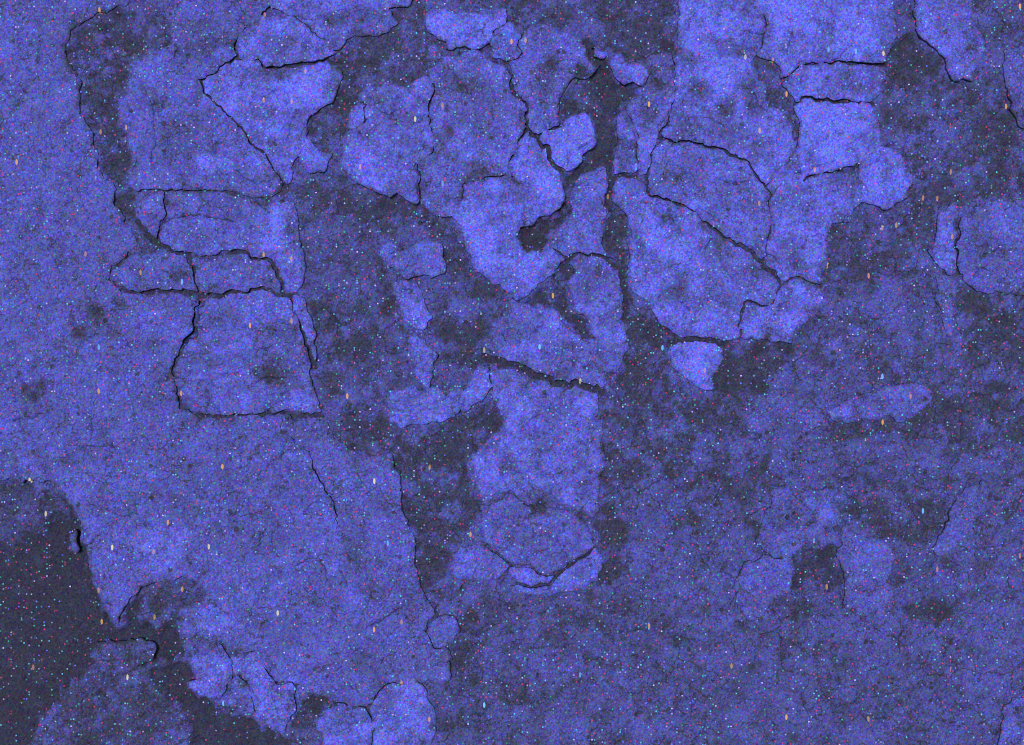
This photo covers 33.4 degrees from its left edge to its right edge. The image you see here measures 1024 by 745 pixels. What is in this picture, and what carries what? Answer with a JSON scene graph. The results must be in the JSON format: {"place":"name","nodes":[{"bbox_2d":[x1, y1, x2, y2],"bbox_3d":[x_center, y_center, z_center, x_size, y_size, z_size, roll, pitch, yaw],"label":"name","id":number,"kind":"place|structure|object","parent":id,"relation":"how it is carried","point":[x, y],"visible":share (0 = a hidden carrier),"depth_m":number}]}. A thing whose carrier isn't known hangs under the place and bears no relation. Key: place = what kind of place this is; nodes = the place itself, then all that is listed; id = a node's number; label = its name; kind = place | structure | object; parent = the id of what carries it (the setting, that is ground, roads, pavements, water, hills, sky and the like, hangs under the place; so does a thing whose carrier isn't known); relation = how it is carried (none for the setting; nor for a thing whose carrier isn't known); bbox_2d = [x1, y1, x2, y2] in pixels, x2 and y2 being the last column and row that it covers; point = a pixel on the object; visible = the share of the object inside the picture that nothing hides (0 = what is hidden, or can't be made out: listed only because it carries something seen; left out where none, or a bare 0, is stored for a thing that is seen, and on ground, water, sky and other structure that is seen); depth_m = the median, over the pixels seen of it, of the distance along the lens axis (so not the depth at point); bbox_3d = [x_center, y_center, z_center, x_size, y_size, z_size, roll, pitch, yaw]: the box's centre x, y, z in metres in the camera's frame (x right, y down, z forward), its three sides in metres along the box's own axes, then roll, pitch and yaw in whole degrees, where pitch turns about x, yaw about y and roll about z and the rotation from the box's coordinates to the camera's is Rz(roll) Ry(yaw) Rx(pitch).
{"place":"outdoors","nodes":[
{"label":"outdoors","id":0,"kind":"place"},
{"bbox_2d":[0,0,1023,744],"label":"ground","id":1,"kind":"structure","parent":0,"point":[558,650],"depth_m":2.00},
{"bbox_2d":[68,529,81,552],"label":"rock flake","id":2,"kind":"object","parent":1,"relation":"on","point":[74,546],"visible":1,"depth_m":2.00},
{"bbox_2d":[90,637,157,675],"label":"rock flake","id":3,"kind":"object","parent":1,"relation":"on","point":[111,657],"visible":1,"depth_m":2.00},
{"bbox_2d":[136,190,166,238],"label":"rock flake","id":4,"kind":"object","parent":1,"relation":"on","point":[151,213],"visible":1,"depth_m":2.00},
{"bbox_2d":[110,250,197,291],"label":"rock plate","id":5,"kind":"object","parent":1,"relation":"on","point":[163,270],"visible":1,"depth_m":2.00},
{"bbox_2d":[116,45,282,197],"bbox_3d":[-0.390,-0.263,2.008,0.146,0.022,0.228,-39,90,0],"label":"rock plate","id":6,"kind":"object","parent":1,"relation":"on","point":[180,132],"visible":1,"depth_m":2.00},
{"bbox_2d":[186,644,231,699],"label":"rock flake","id":7,"kind":"object","parent":1,"relation":"on","point":[213,682],"visible":1,"depth_m":2.00},
{"bbox_2d":[157,0,269,79],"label":"rock plate","id":8,"kind":"object","parent":1,"relation":"on","point":[205,34],"visible":1,"depth_m":2.00},
{"bbox_2d":[0,0,451,706],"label":"rock slab","id":9,"kind":"object","parent":1,"relation":"on","point":[234,516],"visible":1,"depth_m":2.00},
{"bbox_2d":[159,191,305,292],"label":"rock plate","id":10,"kind":"object","parent":1,"relation":"on","point":[258,230],"visible":1,"depth_m":2.00},
{"bbox_2d":[192,253,280,293],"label":"rock plate","id":11,"kind":"object","parent":1,"relation":"on","point":[243,272],"visible":1,"depth_m":2.00},
{"bbox_2d":[224,675,253,712],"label":"rock flake","id":12,"kind":"object","parent":1,"relation":"on","point":[238,699],"visible":1,"depth_m":2.00},
{"bbox_2d":[173,289,321,414],"bbox_3d":[-0.310,-0.024,2.008,0.173,0.022,0.148,0,90,0],"label":"rock plate","id":13,"kind":"object","parent":1,"relation":"on","point":[226,363],"visible":1,"depth_m":2.00},
{"bbox_2d":[242,651,296,735],"bbox_3d":[-0.284,0.374,2.009,0.055,0.020,0.101,-40,90,0],"label":"rock flake","id":14,"kind":"object","parent":1,"relation":"on","point":[274,702],"visible":1,"depth_m":2.00},
{"bbox_2d":[203,60,342,183],"bbox_3d":[-0.281,-0.294,2.008,0.165,0.022,0.146,0,90,0],"label":"rock plate","id":15,"kind":"object","parent":1,"relation":"on","point":[271,111],"visible":1,"depth_m":2.00},
{"bbox_2d":[235,13,335,67],"bbox_3d":[-0.266,-0.390,2.009,0.118,0.021,0.063,0,90,0],"label":"rock flake","id":16,"kind":"object","parent":1,"relation":"on","point":[280,41],"visible":1,"depth_m":2.00},
{"bbox_2d":[292,295,316,360],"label":"rock flake","id":17,"kind":"object","parent":1,"relation":"on","point":[300,311],"visible":1,"depth_m":2.00},
{"bbox_2d":[269,0,412,50],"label":"rock flake","id":18,"kind":"object","parent":1,"relation":"on","point":[337,24],"visible":1,"depth_m":2.00},
{"bbox_2d":[316,702,373,744],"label":"rock flake","id":19,"kind":"object","parent":1,"relation":"on","point":[340,723],"visible":1,"depth_m":2.00},
{"bbox_2d":[346,103,365,129],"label":"rock flake","id":20,"kind":"object","parent":1,"relation":"on","point":[356,116],"visible":0.99,"depth_m":2.00},
{"bbox_2d":[281,417,434,630],"bbox_3d":[-0.162,0.168,2.008,0.102,0.022,0.295,-27,90,0],"label":"rock slab","id":21,"kind":"object","parent":1,"relation":"on","point":[363,489],"visible":1,"depth_m":2.00},
{"bbox_2d":[339,75,434,204],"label":"rock plate","id":22,"kind":"object","parent":1,"relation":"on","point":[387,146],"visible":1,"depth_m":2.00},
{"bbox_2d":[369,680,436,744],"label":"rock plate","id":23,"kind":"object","parent":1,"relation":"on","point":[403,714],"visible":0.99,"depth_m":2.00},
{"bbox_2d":[391,280,431,329],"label":"rock flake","id":24,"kind":"object","parent":1,"relation":"on","point":[413,310],"visible":1,"depth_m":2.00},
{"bbox_2d":[380,239,445,279],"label":"rock flake","id":25,"kind":"object","parent":1,"relation":"on","point":[422,257],"visible":1,"depth_m":2.00},
{"bbox_2d":[409,336,438,389],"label":"rock flake","id":26,"kind":"object","parent":1,"relation":"on","point":[426,356],"visible":1,"depth_m":2.00},
{"bbox_2d":[387,385,462,427],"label":"rock flake","id":27,"kind":"object","parent":1,"relation":"on","point":[412,404],"visible":1,"depth_m":2.00},
{"bbox_2d":[427,614,460,647],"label":"rock flake","id":28,"kind":"object","parent":1,"relation":"on","point":[444,630],"visible":1,"depth_m":2.00},
{"bbox_2d":[425,8,506,50],"bbox_3d":[-0.054,-0.403,2.008,0.096,0.023,0.049,0,90,0],"label":"rock flake","id":29,"kind":"object","parent":1,"relation":"on","point":[463,28],"visible":1,"depth_m":2.00},
{"bbox_2d":[418,49,526,216],"bbox_3d":[-0.046,-0.281,2.008,0.128,0.022,0.198,0,90,0],"label":"rock plate","id":30,"kind":"object","parent":1,"relation":"on","point":[477,109],"visible":0.99,"depth_m":2.00},
{"bbox_2d":[458,365,492,411],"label":"rock flake","id":31,"kind":"object","parent":1,"relation":"on","point":[478,387],"visible":1,"depth_m":2.00},
{"bbox_2d":[451,544,508,589],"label":"rock flake","id":32,"kind":"object","parent":1,"relation":"on","point":[479,561],"visible":1,"depth_m":2.00},
{"bbox_2d":[443,131,564,300],"bbox_3d":[0.008,-0.178,2.008,0.154,0.023,0.148,-40,90,0],"label":"rock plate","id":33,"kind":"object","parent":1,"relation":"on","point":[491,216],"visible":1,"depth_m":2.00},
{"bbox_2d":[490,21,520,60],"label":"rock flake","id":34,"kind":"object","parent":1,"relation":"on","point":[506,37],"visible":1,"depth_m":2.00},
{"bbox_2d":[0,0,1023,744],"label":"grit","id":35,"kind":"object","parent":1,"relation":"on","point":[496,408],"visible":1,"depth_m":2.01},
{"bbox_2d":[508,566,553,585],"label":"rock flake","id":36,"kind":"object","parent":1,"relation":"on","point":[529,576],"visible":1,"depth_m":2.00},
{"bbox_2d":[477,494,593,573],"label":"rock plate","id":37,"kind":"object","parent":1,"relation":"on","point":[543,540],"visible":1,"depth_m":2.00},
{"bbox_2d":[466,366,605,519],"bbox_3d":[0.034,0.082,2.007,0.163,0.023,0.158,10,90,0],"label":"rock plate","id":38,"kind":"object","parent":1,"relation":"on","point":[544,445],"visible":1,"depth_m":2.00},
{"bbox_2d":[481,254,627,386],"bbox_3d":[0.050,-0.060,2.008,0.173,0.022,0.157,0,90,0],"label":"rock plate","id":39,"kind":"object","parent":1,"relation":"on","point":[541,338],"visible":1,"depth_m":2.00},
{"bbox_2d":[509,24,599,134],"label":"rock plate","id":40,"kind":"object","parent":1,"relation":"on","point":[549,64],"visible":0.99,"depth_m":2.00},
{"bbox_2d":[511,547,602,595],"bbox_3d":[0.057,0.245,2.008,0.113,0.022,0.039,-24,90,0],"label":"rock flake","id":41,"kind":"object","parent":1,"relation":"on","point":[581,573],"visible":1,"depth_m":2.00},
{"bbox_2d":[540,113,596,171],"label":"rock flake","id":42,"kind":"object","parent":1,"relation":"on","point":[571,142],"visible":1,"depth_m":2.00},
{"bbox_2d":[543,166,613,258],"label":"rock plate","id":43,"kind":"object","parent":1,"relation":"on","point":[580,230],"visible":1,"depth_m":2.00},
{"bbox_2d":[591,46,607,59],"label":"rock flake","id":44,"kind":"object","parent":1,"relation":"on","point":[599,54],"visible":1,"depth_m":2.00},
{"bbox_2d":[612,109,638,174],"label":"rock flake","id":45,"kind":"object","parent":1,"relation":"on","point":[625,160],"visible":1,"depth_m":2.00},
{"bbox_2d":[610,55,649,86],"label":"rock flake","id":46,"kind":"object","parent":1,"relation":"on","point":[625,72],"visible":1,"depth_m":2.00},
{"bbox_2d":[625,68,674,174],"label":"rock plate","id":47,"kind":"object","parent":1,"relation":"on","point":[648,108],"visible":1,"depth_m":2.00},
{"bbox_2d":[611,177,778,340],"bbox_3d":[0.192,-0.124,2.009,0.233,0.021,0.131,36,90,0],"label":"rock plate","id":48,"kind":"object","parent":1,"relation":"on","point":[682,281],"visible":1,"depth_m":2.00},
{"bbox_2d":[670,341,722,389],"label":"rock flake","id":49,"kind":"object","parent":1,"relation":"on","point":[696,363],"visible":1,"depth_m":2.00},
{"bbox_2d":[647,140,771,258],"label":"rock plate","id":50,"kind":"object","parent":1,"relation":"on","point":[723,193],"visible":1,"depth_m":2.00},
{"bbox_2d":[661,0,796,184],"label":"rock plate","id":51,"kind":"object","parent":1,"relation":"on","point":[720,99],"visible":1,"depth_m":2.00},
{"bbox_2d":[734,554,795,620],"bbox_3d":[0.296,0.252,2.008,0.072,0.021,0.078,0,90,0],"label":"rock flake","id":52,"kind":"object","parent":1,"relation":"on","point":[762,582],"visible":1,"depth_m":2.00},
{"bbox_2d":[738,278,823,342],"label":"rock plate","id":53,"kind":"object","parent":1,"relation":"on","point":[785,314],"visible":1,"depth_m":2.00},
{"bbox_2d":[755,485,841,557],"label":"rock plate","id":54,"kind":"object","parent":1,"relation":"on","point":[792,523],"visible":1,"depth_m":2.00},
{"bbox_2d":[764,146,860,283],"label":"rock plate","id":55,"kind":"object","parent":1,"relation":"on","point":[807,213],"visible":1,"depth_m":2.00},
{"bbox_2d":[756,0,897,78],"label":"rock plate","id":56,"kind":"object","parent":1,"relation":"on","point":[797,33],"visible":0.99,"depth_m":2.00},
{"bbox_2d":[781,61,885,102],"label":"rock plate","id":57,"kind":"object","parent":1,"relation":"on","point":[838,80],"visible":0.99,"depth_m":2.00},
{"bbox_2d":[793,98,885,179],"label":"rock plate","id":58,"kind":"object","parent":1,"relation":"on","point":[834,137],"visible":1,"depth_m":2.00},
{"bbox_2d":[836,526,895,617],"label":"rock plate","id":59,"kind":"object","parent":1,"relation":"on","point":[865,562],"visible":1,"depth_m":2.00},
{"bbox_2d":[829,382,934,422],"bbox_3d":[0.434,0.035,2.008,0.124,0.022,0.048,0,90,0],"label":"rock flake","id":60,"kind":"object","parent":1,"relation":"on","point":[898,402],"visible":1,"depth_m":2.00},
{"bbox_2d":[857,147,912,210],"bbox_3d":[0.438,-0.227,2.008,0.065,0.022,0.074,0,90,0],"label":"rock flake","id":61,"kind":"object","parent":1,"relation":"on","point":[885,178],"visible":1,"depth_m":2.00},
{"bbox_2d":[927,201,958,274],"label":"rock flake","id":62,"kind":"object","parent":1,"relation":"on","point":[941,251],"visible":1,"depth_m":2.00},
{"bbox_2d":[935,275,957,337],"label":"rock flake","id":63,"kind":"object","parent":1,"relation":"on","point":[945,296],"visible":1,"depth_m":2.00},
{"bbox_2d":[912,0,985,81],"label":"rock plate","id":64,"kind":"object","parent":1,"relation":"on","point":[949,32],"visible":1,"depth_m":2.00},
{"bbox_2d":[932,480,991,555],"bbox_3d":[0.525,0.171,2.009,0.037,0.020,0.103,35,90,0],"label":"rock flake","id":65,"kind":"object","parent":1,"relation":"on","point":[967,507],"visible":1,"depth_m":2.00},
{"bbox_2d":[955,200,1023,295],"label":"rock plate","id":66,"kind":"object","parent":1,"relation":"on","point":[994,231],"visible":1,"depth_m":2.00},
{"bbox_2d":[997,697,1023,744],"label":"rock flake","id":67,"kind":"object","parent":1,"relation":"on","point":[1012,725],"visible":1,"depth_m":2.00},
{"bbox_2d":[1002,45,1023,128],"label":"rock flake","id":68,"kind":"object","parent":1,"relation":"on","point":[1013,69],"visible":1,"depth_m":2.00}
]}

